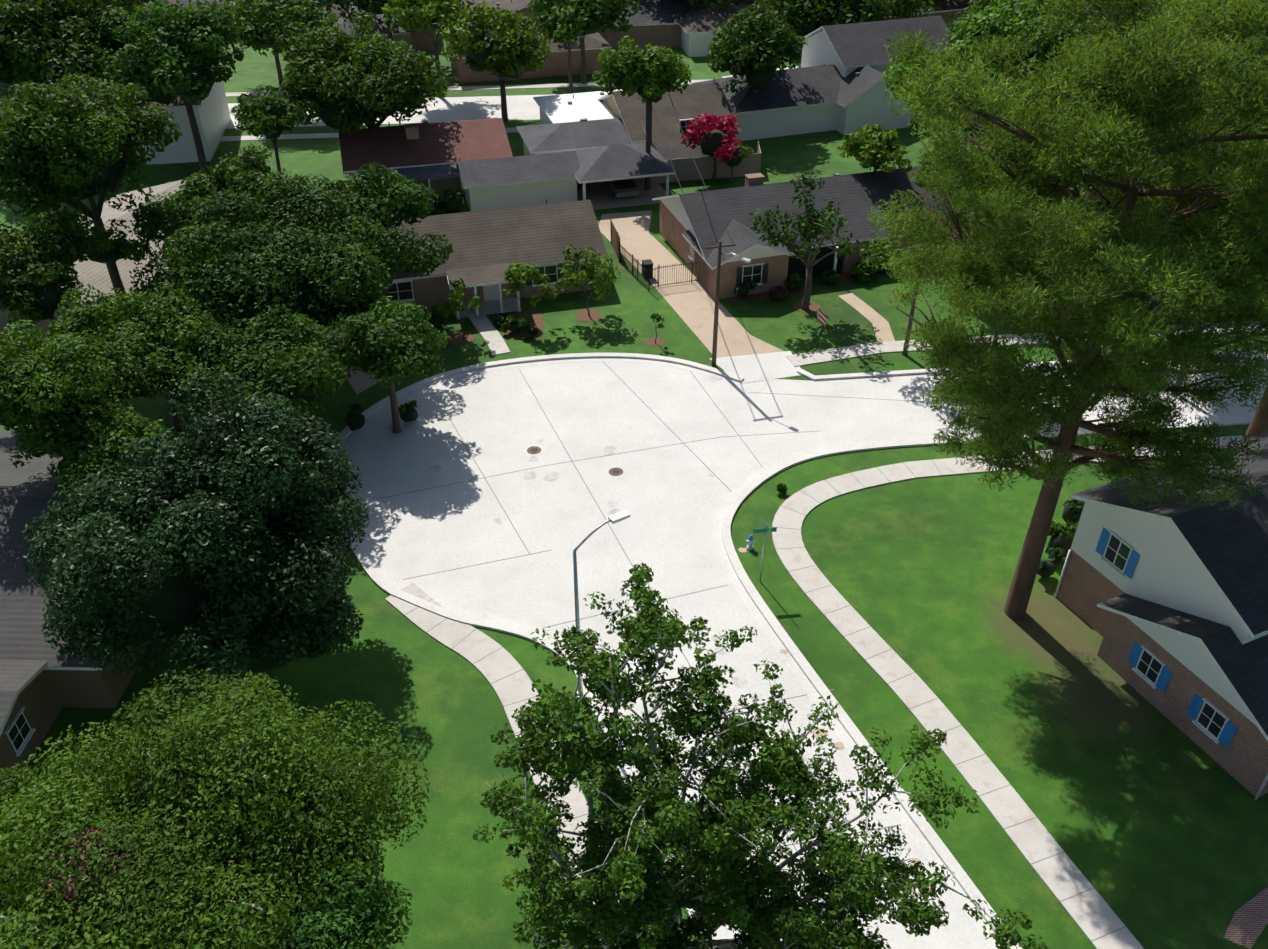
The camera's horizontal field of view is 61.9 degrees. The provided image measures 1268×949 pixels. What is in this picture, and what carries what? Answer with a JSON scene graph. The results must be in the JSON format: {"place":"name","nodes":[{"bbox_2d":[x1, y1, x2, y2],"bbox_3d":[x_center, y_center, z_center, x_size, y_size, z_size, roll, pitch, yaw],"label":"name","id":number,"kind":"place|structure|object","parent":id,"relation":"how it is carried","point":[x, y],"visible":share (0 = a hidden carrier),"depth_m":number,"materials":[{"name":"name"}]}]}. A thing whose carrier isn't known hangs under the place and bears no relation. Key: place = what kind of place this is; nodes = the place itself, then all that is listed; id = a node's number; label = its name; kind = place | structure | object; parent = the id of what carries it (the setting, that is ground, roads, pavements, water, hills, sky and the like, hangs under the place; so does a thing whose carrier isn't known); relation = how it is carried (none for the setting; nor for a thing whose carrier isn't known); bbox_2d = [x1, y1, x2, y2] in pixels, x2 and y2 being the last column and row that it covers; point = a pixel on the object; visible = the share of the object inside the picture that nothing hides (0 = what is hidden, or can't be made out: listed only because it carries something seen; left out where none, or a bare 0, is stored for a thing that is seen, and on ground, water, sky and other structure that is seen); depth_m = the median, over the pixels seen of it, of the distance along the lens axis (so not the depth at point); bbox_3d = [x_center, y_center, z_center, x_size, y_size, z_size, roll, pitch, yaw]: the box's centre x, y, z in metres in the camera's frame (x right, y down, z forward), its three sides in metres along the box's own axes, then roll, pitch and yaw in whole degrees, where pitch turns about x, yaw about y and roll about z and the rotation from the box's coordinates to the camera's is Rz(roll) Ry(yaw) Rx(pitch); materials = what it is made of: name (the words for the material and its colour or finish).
{"place":"outdoors","nodes":[
{"label":"outdoors","id":0,"kind":"place"},
{"bbox_2d":[0,191,111,332],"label":"tree","id":1,"kind":"object","parent":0,"point":[18,248],"depth_m":52.98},
{"bbox_2d":[0,180,184,337],"bbox_3d":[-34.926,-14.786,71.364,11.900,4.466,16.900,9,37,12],"label":"driveway","id":2,"kind":"structure","parent":0,"point":[94,274],"depth_m":67.01,"materials":[{"name":"beige concrete"}]},
{"bbox_2d":[79,218,153,292],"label":"tree","id":3,"kind":"object","parent":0,"point":[134,251],"depth_m":61.58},
{"bbox_2d":[130,141,283,254],"bbox_3d":[-25.491,-14.072,65.342,8.807,10.791,9.646,1,36,1],"label":"tree","id":4,"kind":"object","parent":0,"point":[195,189],"depth_m":62.84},
{"bbox_2d":[210,0,340,98],"bbox_3d":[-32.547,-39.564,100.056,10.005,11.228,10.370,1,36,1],"label":"tree","id":5,"kind":"object","parent":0,"point":[295,15],"depth_m":96.47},
{"bbox_2d":[320,162,437,229],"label":"tree","id":6,"kind":"object","parent":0,"point":[396,192],"depth_m":64.01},
{"bbox_2d":[323,294,450,433],"bbox_3d":[-13.038,-5.576,56.234,7.060,7.751,7.745,1,36,1],"label":"tree","id":7,"kind":"object","parent":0,"point":[374,331],"depth_m":53.24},
{"bbox_2d":[381,0,474,97],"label":"tree","id":8,"kind":"object","parent":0,"point":[412,17],"depth_m":100.28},
{"bbox_2d":[444,25,611,83],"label":"house","id":9,"kind":"structure","parent":0,"point":[555,64],"depth_m":113.06,"materials":[{"name":"red brick"}]},
{"bbox_2d":[537,0,591,93],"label":"tree","id":10,"kind":"object","parent":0,"point":[567,16],"depth_m":102.81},
{"bbox_2d":[0,0,1267,948],"bbox_3d":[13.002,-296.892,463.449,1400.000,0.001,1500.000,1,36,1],"label":"ground","id":11,"kind":"structure","parent":0,"point":[1149,816],"depth_m":43.57,"materials":[{"name":"green plant"}]},
{"bbox_2d":[0,751,93,947],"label":"tree","id":12,"kind":"object","parent":11,"relation":"on","point":[9,784],"depth_m":29.65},
{"bbox_2d":[0,320,151,468],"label":"tree","id":13,"kind":"object","parent":11,"relation":"on","point":[69,363],"depth_m":44.21,"materials":[{"name":"plant"}]},
{"bbox_2d":[33,821,146,909],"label":"flowering tree","id":14,"kind":"object","parent":11,"relation":"on","point":[66,896],"depth_m":24.88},
{"bbox_2d":[0,73,182,303],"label":"tree","id":15,"kind":"object","parent":11,"relation":"on","point":[39,119],"depth_m":55.42,"materials":[{"name":"plant"}]},
{"bbox_2d":[0,431,213,779],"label":"house","id":16,"kind":"structure","parent":11,"relation":"on","point":[42,683],"depth_m":41.46,"materials":[{"name":"grey"}]},
{"bbox_2d":[47,404,167,495],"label":"tree","id":17,"kind":"object","parent":11,"relation":"on","point":[115,433],"depth_m":43.61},
{"bbox_2d":[103,0,142,14],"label":"tree","id":18,"kind":"object","parent":11,"relation":"on","point":[127,4],"depth_m":105.17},
{"bbox_2d":[35,281,220,432],"bbox_3d":[-24.667,-4.951,53.556,8.333,9.888,9.465,1,36,1],"label":"tree","id":19,"kind":"object","parent":11,"relation":"on","point":[139,320],"depth_m":50.83,"materials":[{"name":"plant"}]},
{"bbox_2d":[126,0,179,16],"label":"house","id":20,"kind":"structure","parent":11,"relation":"on","point":[168,1],"depth_m":125.57,"materials":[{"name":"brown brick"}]},
{"bbox_2d":[100,62,230,165],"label":"house","id":21,"kind":"structure","parent":11,"relation":"on","point":[212,114],"depth_m":91.84,"materials":[{"name":"white"}]},
{"bbox_2d":[21,367,369,693],"bbox_3d":[-16.721,2.885,40.847,12.896,12.149,13.587,1,36,1],"label":"magnolia","id":22,"kind":"object","parent":11,"relation":"on","point":[176,493],"depth_m":38.33,"materials":[{"name":"plant"}]},
{"bbox_2d":[0,668,432,948],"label":"tree","id":23,"kind":"object","parent":11,"relation":"on","point":[188,871],"depth_m":26.01,"materials":[{"name":"plant"}]},
{"bbox_2d":[177,0,307,10],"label":"house","id":24,"kind":"structure","parent":11,"relation":"on","point":[183,2],"depth_m":126.66,"materials":[{"name":"white"}]},
{"bbox_2d":[169,303,355,421],"bbox_3d":[-18.186,-3.639,52.893,8.844,8.545,10.049,1,36,1],"label":"tree","id":25,"kind":"object","parent":11,"relation":"on","point":[280,349],"depth_m":50.57,"materials":[{"name":"plant"}]},
{"bbox_2d":[231,89,304,181],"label":"tree","id":26,"kind":"object","parent":11,"relation":"on","point":[260,110],"depth_m":79.40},
{"bbox_2d":[129,168,453,375],"bbox_3d":[-19.596,-10.629,60.414,17.228,11.013,18.652,1,36,1],"label":"tree","id":27,"kind":"object","parent":11,"relation":"on","point":[296,241],"depth_m":56.62,"materials":[{"name":"plant"}]},
{"bbox_2d":[227,829,413,948],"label":"tree","id":28,"kind":"object","parent":11,"relation":"on","point":[358,917],"depth_m":25.14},
{"bbox_2d":[342,366,381,393],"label":"driveway","id":29,"kind":"structure","parent":11,"relation":"on","point":[359,381],"depth_m":62.44,"materials":[{"name":"concrete"}]},
{"bbox_2d":[317,0,433,51],"bbox_3d":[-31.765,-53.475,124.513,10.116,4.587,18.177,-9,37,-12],"label":"house","id":30,"kind":"structure","parent":11,"relation":"on","point":[399,34],"depth_m":118.23,"materials":[{"name":"beige brick"}]},
{"bbox_2d":[338,118,512,203],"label":"house","id":31,"kind":"structure","parent":11,"relation":"on","point":[426,154],"depth_m":85.71,"materials":[{"name":"beige brick"}]},
{"bbox_2d":[350,199,606,319],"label":"house","id":32,"kind":"structure","parent":11,"relation":"on","point":[489,247],"depth_m":70.31,"materials":[{"name":"brown brick"}]},
{"bbox_2d":[459,0,533,24],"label":"house","id":33,"kind":"structure","parent":11,"relation":"on","point":[521,6],"depth_m":122.98,"materials":[{"name":"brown brick"}]},
{"bbox_2d":[455,151,579,211],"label":"grey annex","id":34,"kind":"object","parent":11,"relation":"on","point":[512,182],"visible":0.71,"depth_m":82.88,"materials":[{"name":"white"}]},
{"bbox_2d":[413,104,675,209],"bbox_3d":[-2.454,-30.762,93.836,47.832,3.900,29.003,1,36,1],"label":"carport","id":35,"kind":"object","parent":11,"relation":"on","point":[610,176],"visible":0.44,"depth_m":84.29,"materials":[{"name":"grey"}]},
{"bbox_2d":[0,65,1113,141],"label":"back streets","id":36,"kind":"object","parent":11,"relation":"on","point":[519,107],"visible":0.19,"depth_m":104.45,"materials":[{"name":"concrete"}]},
{"bbox_2d":[0,0,131,90],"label":"tree","id":37,"kind":"object","parent":36,"relation":"on","point":[24,23],"depth_m":82.72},
{"bbox_2d":[90,0,248,173],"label":"tree","id":38,"kind":"object","parent":36,"relation":"on","point":[147,57],"depth_m":82.56,"materials":[{"name":"plant"}]},
{"bbox_2d":[318,0,398,39],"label":"tree","id":39,"kind":"object","parent":36,"relation":"on","point":[371,7],"depth_m":110.93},
{"bbox_2d":[276,10,449,135],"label":"tree","id":40,"kind":"object","parent":36,"relation":"on","point":[336,62],"depth_m":82.84,"materials":[{"name":"plant"}]},
{"bbox_2d":[434,0,550,120],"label":"tree","id":41,"kind":"object","parent":36,"relation":"on","point":[512,40],"depth_m":94.62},
{"bbox_2d":[527,0,638,83],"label":"tree","id":42,"kind":"object","parent":36,"relation":"on","point":[607,8],"depth_m":104.96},
{"bbox_2d":[772,0,869,37],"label":"tree","id":43,"kind":"object","parent":36,"relation":"on","point":[809,21],"depth_m":105.07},
{"bbox_2d":[914,0,1130,106],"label":"tree","id":44,"kind":"object","parent":36,"relation":"on","point":[1003,17],"depth_m":96.81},
{"bbox_2d":[533,89,621,123],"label":"roof","id":45,"kind":"structure","parent":11,"relation":"on","point":[573,107],"depth_m":95.33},
{"bbox_2d":[516,118,645,155],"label":"grey roof","id":46,"kind":"structure","parent":11,"relation":"on","point":[584,133],"depth_m":88.98,"materials":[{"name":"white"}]},
{"bbox_2d":[592,36,691,189],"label":"tree","id":47,"kind":"object","parent":11,"relation":"on","point":[663,64],"depth_m":80.33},
{"bbox_2d":[598,0,697,50],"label":"house","id":48,"kind":"structure","parent":11,"relation":"on","point":[655,22],"depth_m":122.44,"materials":[{"name":"red brick"}]},
{"bbox_2d":[596,82,741,142],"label":"house","id":49,"kind":"structure","parent":11,"relation":"on","point":[692,100],"depth_m":91.62,"materials":[{"name":"beige brick"}]},
{"bbox_2d":[641,114,717,159],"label":"garage","id":50,"kind":"structure","parent":11,"relation":"on","point":[671,133],"depth_m":89.42,"materials":[{"name":"brown"}]},
{"bbox_2d":[610,141,761,291],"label":"fences","id":51,"kind":"object","parent":11,"relation":"on","point":[685,169],"visible":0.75,"depth_m":88.07,"materials":[{"name":"black metal"}]},
{"bbox_2d":[599,210,783,357],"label":"driveway","id":52,"kind":"structure","parent":11,"relation":"on","point":[692,304],"depth_m":71.70,"materials":[{"name":"concrete"}]},
{"bbox_2d":[573,89,826,697],"bbox_3d":[5.175,-11.937,63.587,13.460,9.000,59.179,1,36,1],"label":"street furniture","id":53,"kind":"object","parent":11,"relation":"on","point":[648,264],"visible":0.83,"depth_m":59.18,"materials":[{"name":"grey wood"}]},
{"bbox_2d":[681,113,741,180],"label":"crape myrtle","id":54,"kind":"object","parent":11,"relation":"on","point":[698,129],"depth_m":85.91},
{"bbox_2d":[685,0,740,10],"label":"tree","id":55,"kind":"object","parent":11,"relation":"on","point":[712,5],"visible":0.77,"depth_m":120.67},
{"bbox_2d":[345,200,1081,578],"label":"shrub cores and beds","id":56,"kind":"object","parent":11,"relation":"on","point":[741,292],"visible":0.54,"depth_m":67.42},
{"bbox_2d":[346,402,362,422],"bbox_3d":[-15.130,-3.356,57.315,0.934,0.916,1.213,1,36,1],"label":"shrub","id":57,"kind":"object","parent":56,"relation":"on","point":[356,409],"visible":1,"depth_m":57.08,"materials":[{"name":"green plant"}]},
{"bbox_2d":[398,399,417,413],"bbox_3d":[-12.595,-3.739,58.498,1.222,1.061,1.160,-19,40,-25],"label":"shrub","id":58,"kind":"object","parent":56,"relation":"on","point":[403,408],"visible":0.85,"depth_m":58.15,"materials":[{"name":"green plant"}]},
{"bbox_2d":[424,305,447,322],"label":"shrub","id":59,"kind":"object","parent":56,"relation":"on","point":[434,310],"visible":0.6,"depth_m":67.28,"materials":[{"name":"green plant"}]},
{"bbox_2d":[426,198,447,214],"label":"shrub","id":60,"kind":"object","parent":56,"relation":"on","point":[440,211],"visible":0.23,"depth_m":81.71,"materials":[{"name":"green plant"}]},
{"bbox_2d":[431,187,465,208],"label":"shrub","id":61,"kind":"object","parent":56,"relation":"on","point":[450,195],"visible":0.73,"depth_m":81.90,"materials":[{"name":"green plant"}]},
{"bbox_2d":[437,278,479,338],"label":"tree","id":62,"kind":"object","parent":56,"relation":"on","point":[452,304],"depth_m":65.02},
{"bbox_2d":[493,313,507,323],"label":"shrub","id":63,"kind":"object","parent":56,"relation":"on","point":[501,318],"visible":0.98,"depth_m":67.52,"materials":[{"name":"green plant"}]},
{"bbox_2d":[500,314,529,332],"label":"shrub","id":64,"kind":"object","parent":56,"relation":"on","point":[511,318],"visible":0.92,"depth_m":66.65,"materials":[{"name":"green plant"}]},
{"bbox_2d":[519,321,539,335],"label":"shrub","id":65,"kind":"object","parent":56,"relation":"on","point":[530,329],"visible":0.9,"depth_m":66.16,"materials":[{"name":"green plant"}]},
{"bbox_2d":[501,260,558,322],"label":"tree","id":66,"kind":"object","parent":56,"relation":"on","point":[516,274],"depth_m":66.18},
{"bbox_2d":[556,244,620,315],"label":"tree","id":67,"kind":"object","parent":56,"relation":"on","point":[590,272],"depth_m":66.73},
{"bbox_2d":[650,313,664,342],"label":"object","id":68,"kind":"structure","parent":56,"relation":"on","point":[657,317],"depth_m":65.09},
{"bbox_2d":[726,280,757,292],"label":"shrub","id":69,"kind":"object","parent":56,"relation":"on","point":[748,285],"visible":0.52,"depth_m":70.54,"materials":[{"name":"green plant"}]},
{"bbox_2d":[769,286,789,298],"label":"shrub","id":70,"kind":"object","parent":56,"relation":"on","point":[776,292],"visible":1,"depth_m":70.19,"materials":[{"name":"green plant"}]},
{"bbox_2d":[783,273,801,289],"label":"shrub","id":71,"kind":"object","parent":56,"relation":"on","point":[792,280],"visible":0.98,"depth_m":71.53,"materials":[{"name":"green plant"}]},
{"bbox_2d":[821,268,839,281],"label":"shrub","id":72,"kind":"object","parent":56,"relation":"on","point":[833,274],"visible":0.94,"depth_m":72.39,"materials":[{"name":"green plant"}]},
{"bbox_2d":[850,259,879,281],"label":"shrub","id":73,"kind":"object","parent":56,"relation":"on","point":[859,268],"visible":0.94,"depth_m":72.61,"materials":[{"name":"green plant"}]},
{"bbox_2d":[1038,547,1065,570],"bbox_3d":[18.846,3.769,47.631,1.509,0.936,0.878,-28,45,-33],"label":"shrub","id":74,"kind":"object","parent":56,"relation":"on","point":[1052,553],"visible":0.98,"depth_m":47.65,"materials":[{"name":"green plant"}]},
{"bbox_2d":[1048,520,1076,540],"bbox_3d":[19.988,2.673,48.379,2.180,1.714,1.653,1,36,1],"label":"shrub","id":75,"kind":"object","parent":56,"relation":"on","point":[1055,529],"visible":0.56,"depth_m":47.97,"materials":[{"name":"green plant"}]},
{"bbox_2d":[1063,499,1084,522],"bbox_3d":[21.151,1.510,50.681,1.216,1.234,1.309,-30,45,-34],"label":"shrub","id":76,"kind":"object","parent":56,"relation":"on","point":[1075,504],"visible":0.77,"depth_m":50.30,"materials":[{"name":"green plant"}]},
{"bbox_2d":[679,0,771,56],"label":"house","id":77,"kind":"structure","parent":11,"relation":"on","point":[698,25],"depth_m":119.97,"materials":[{"name":"white"}]},
{"bbox_2d":[709,143,753,183],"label":"tree","id":78,"kind":"object","parent":11,"relation":"on","point":[746,151],"depth_m":86.44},
{"bbox_2d":[709,351,800,382],"bbox_3d":[7.423,-6.438,63.643,5.160,0.001,3.201,-6,36,-8],"label":"apron","id":79,"kind":"object","parent":11,"relation":"on","point":[759,367],"visible":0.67,"depth_m":63.75,"materials":[{"name":"concrete"}]},
{"bbox_2d":[738,0,773,17],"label":"tree","id":80,"kind":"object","parent":11,"relation":"on","point":[748,2],"depth_m":126.93,"materials":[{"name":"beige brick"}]},
{"bbox_2d":[706,3,807,92],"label":"tree","id":81,"kind":"object","parent":11,"relation":"on","point":[740,31],"depth_m":92.42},
{"bbox_2d":[472,562,1050,948],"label":"tree","id":82,"kind":"object","parent":11,"relation":"on","point":[759,881],"depth_m":21.77,"materials":[{"name":"plant"}]},
{"bbox_2d":[692,63,841,140],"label":"house","id":83,"kind":"structure","parent":11,"relation":"on","point":[795,101],"depth_m":97.47,"materials":[{"name":"white"}]},
{"bbox_2d":[776,483,787,494],"bbox_3d":[7.438,0.687,53.316,0.672,0.576,0.525,13,38,17],"label":"shrub","id":84,"kind":"object","parent":11,"relation":"on","point":[782,487],"visible":0.96,"depth_m":53.21,"materials":[{"name":"green plant"}]},
{"bbox_2d":[312,293,1267,948],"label":"pavements","id":85,"kind":"structure","parent":11,"relation":"on","point":[1040,849],"depth_m":45.52,"materials":[{"name":"concrete"}]},
{"bbox_2d":[748,174,859,310],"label":"tree","id":86,"kind":"object","parent":11,"relation":"on","point":[825,219],"depth_m":66.13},
{"bbox_2d":[652,166,971,298],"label":"house","id":87,"kind":"structure","parent":11,"relation":"on","point":[856,196],"depth_m":73.28,"materials":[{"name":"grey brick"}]},
{"bbox_2d":[821,65,912,134],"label":"house","id":88,"kind":"structure","parent":11,"relation":"on","point":[862,101],"depth_m":97.79,"materials":[{"name":"white"}]},
{"bbox_2d":[801,16,954,111],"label":"house","id":89,"kind":"structure","parent":11,"relation":"on","point":[846,49],"depth_m":101.02,"materials":[{"name":"white"}]},
{"bbox_2d":[860,223,961,355],"bbox_3d":[16.361,-10.579,62.551,6.601,8.420,5.568,1,36,1],"label":"tree","id":90,"kind":"object","parent":11,"relation":"on","point":[886,249],"depth_m":61.35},
{"bbox_2d":[887,0,973,27],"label":"house","id":91,"kind":"structure","parent":11,"relation":"on","point":[949,8],"depth_m":127.32,"materials":[{"name":"grey brick"}]},
{"bbox_2d":[951,261,1040,342],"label":"tree","id":92,"kind":"object","parent":11,"relation":"on","point":[975,306],"depth_m":57.86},
{"bbox_2d":[867,0,1267,618],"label":"tree","id":93,"kind":"object","parent":11,"relation":"on","point":[1087,67],"depth_m":34.41,"materials":[{"name":"plant"}]},
{"bbox_2d":[1085,147,1221,207],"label":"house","id":94,"kind":"structure","parent":11,"relation":"on","point":[1088,193],"depth_m":82.12,"materials":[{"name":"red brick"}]},
{"bbox_2d":[1162,268,1253,394],"bbox_3d":[31.025,-7.853,58.942,5.298,8.252,5.749,1,36,1],"label":"tree","id":95,"kind":"object","parent":11,"relation":"on","point":[1203,318],"depth_m":56.44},
{"bbox_2d":[1177,51,1267,438],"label":"tree","id":96,"kind":"object","parent":11,"relation":"on","point":[1257,276],"depth_m":48.31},
{"bbox_2d":[1223,887,1267,948],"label":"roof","id":97,"kind":"structure","parent":11,"relation":"on","point":[1248,924],"depth_m":34.63,"materials":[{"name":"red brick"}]},
{"bbox_2d":[333,353,1267,948],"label":"road","id":98,"kind":"structure","parent":0,"point":[673,495],"depth_m":53.82,"materials":[{"name":"concrete"}]},
{"bbox_2d":[378,369,939,890],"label":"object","id":99,"kind":"object","parent":98,"relation":"on","point":[610,471],"visible":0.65,"depth_m":54.80,"materials":[{"name":"concrete"}]},
{"bbox_2d":[753,0,950,28],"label":"tree","id":100,"kind":"object","parent":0,"point":[886,11],"depth_m":105.21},
{"bbox_2d":[837,123,911,172],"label":"tree","id":101,"kind":"object","parent":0,"point":[877,140],"depth_m":75.63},
{"bbox_2d":[881,37,1008,149],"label":"tree","id":102,"kind":"object","parent":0,"point":[890,73],"depth_m":82.93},
{"bbox_2d":[912,132,1010,238],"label":"tree","id":103,"kind":"object","parent":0,"point":[922,170],"depth_m":68.56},
{"bbox_2d":[967,0,1000,78],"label":"tree","id":104,"kind":"object","parent":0,"point":[984,3],"depth_m":106.47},
{"bbox_2d":[982,103,1058,162],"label":"tree","id":105,"kind":"object","parent":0,"point":[1029,120],"depth_m":76.11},
{"bbox_2d":[1007,0,1099,66],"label":"tree","id":106,"kind":"object","parent":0,"point":[1048,35],"depth_m":90.73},
{"bbox_2d":[958,209,1178,320],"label":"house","id":107,"kind":"structure","parent":0,"point":[1150,301],"depth_m":68.72,"materials":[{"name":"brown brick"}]},
{"bbox_2d":[1054,431,1267,799],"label":"house","id":108,"kind":"structure","parent":0,"point":[1169,604],"depth_m":40.45,"materials":[{"name":"red brick"}]},
{"bbox_2d":[1120,0,1267,321],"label":"tree","id":109,"kind":"object","parent":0,"point":[1265,38],"depth_m":56.31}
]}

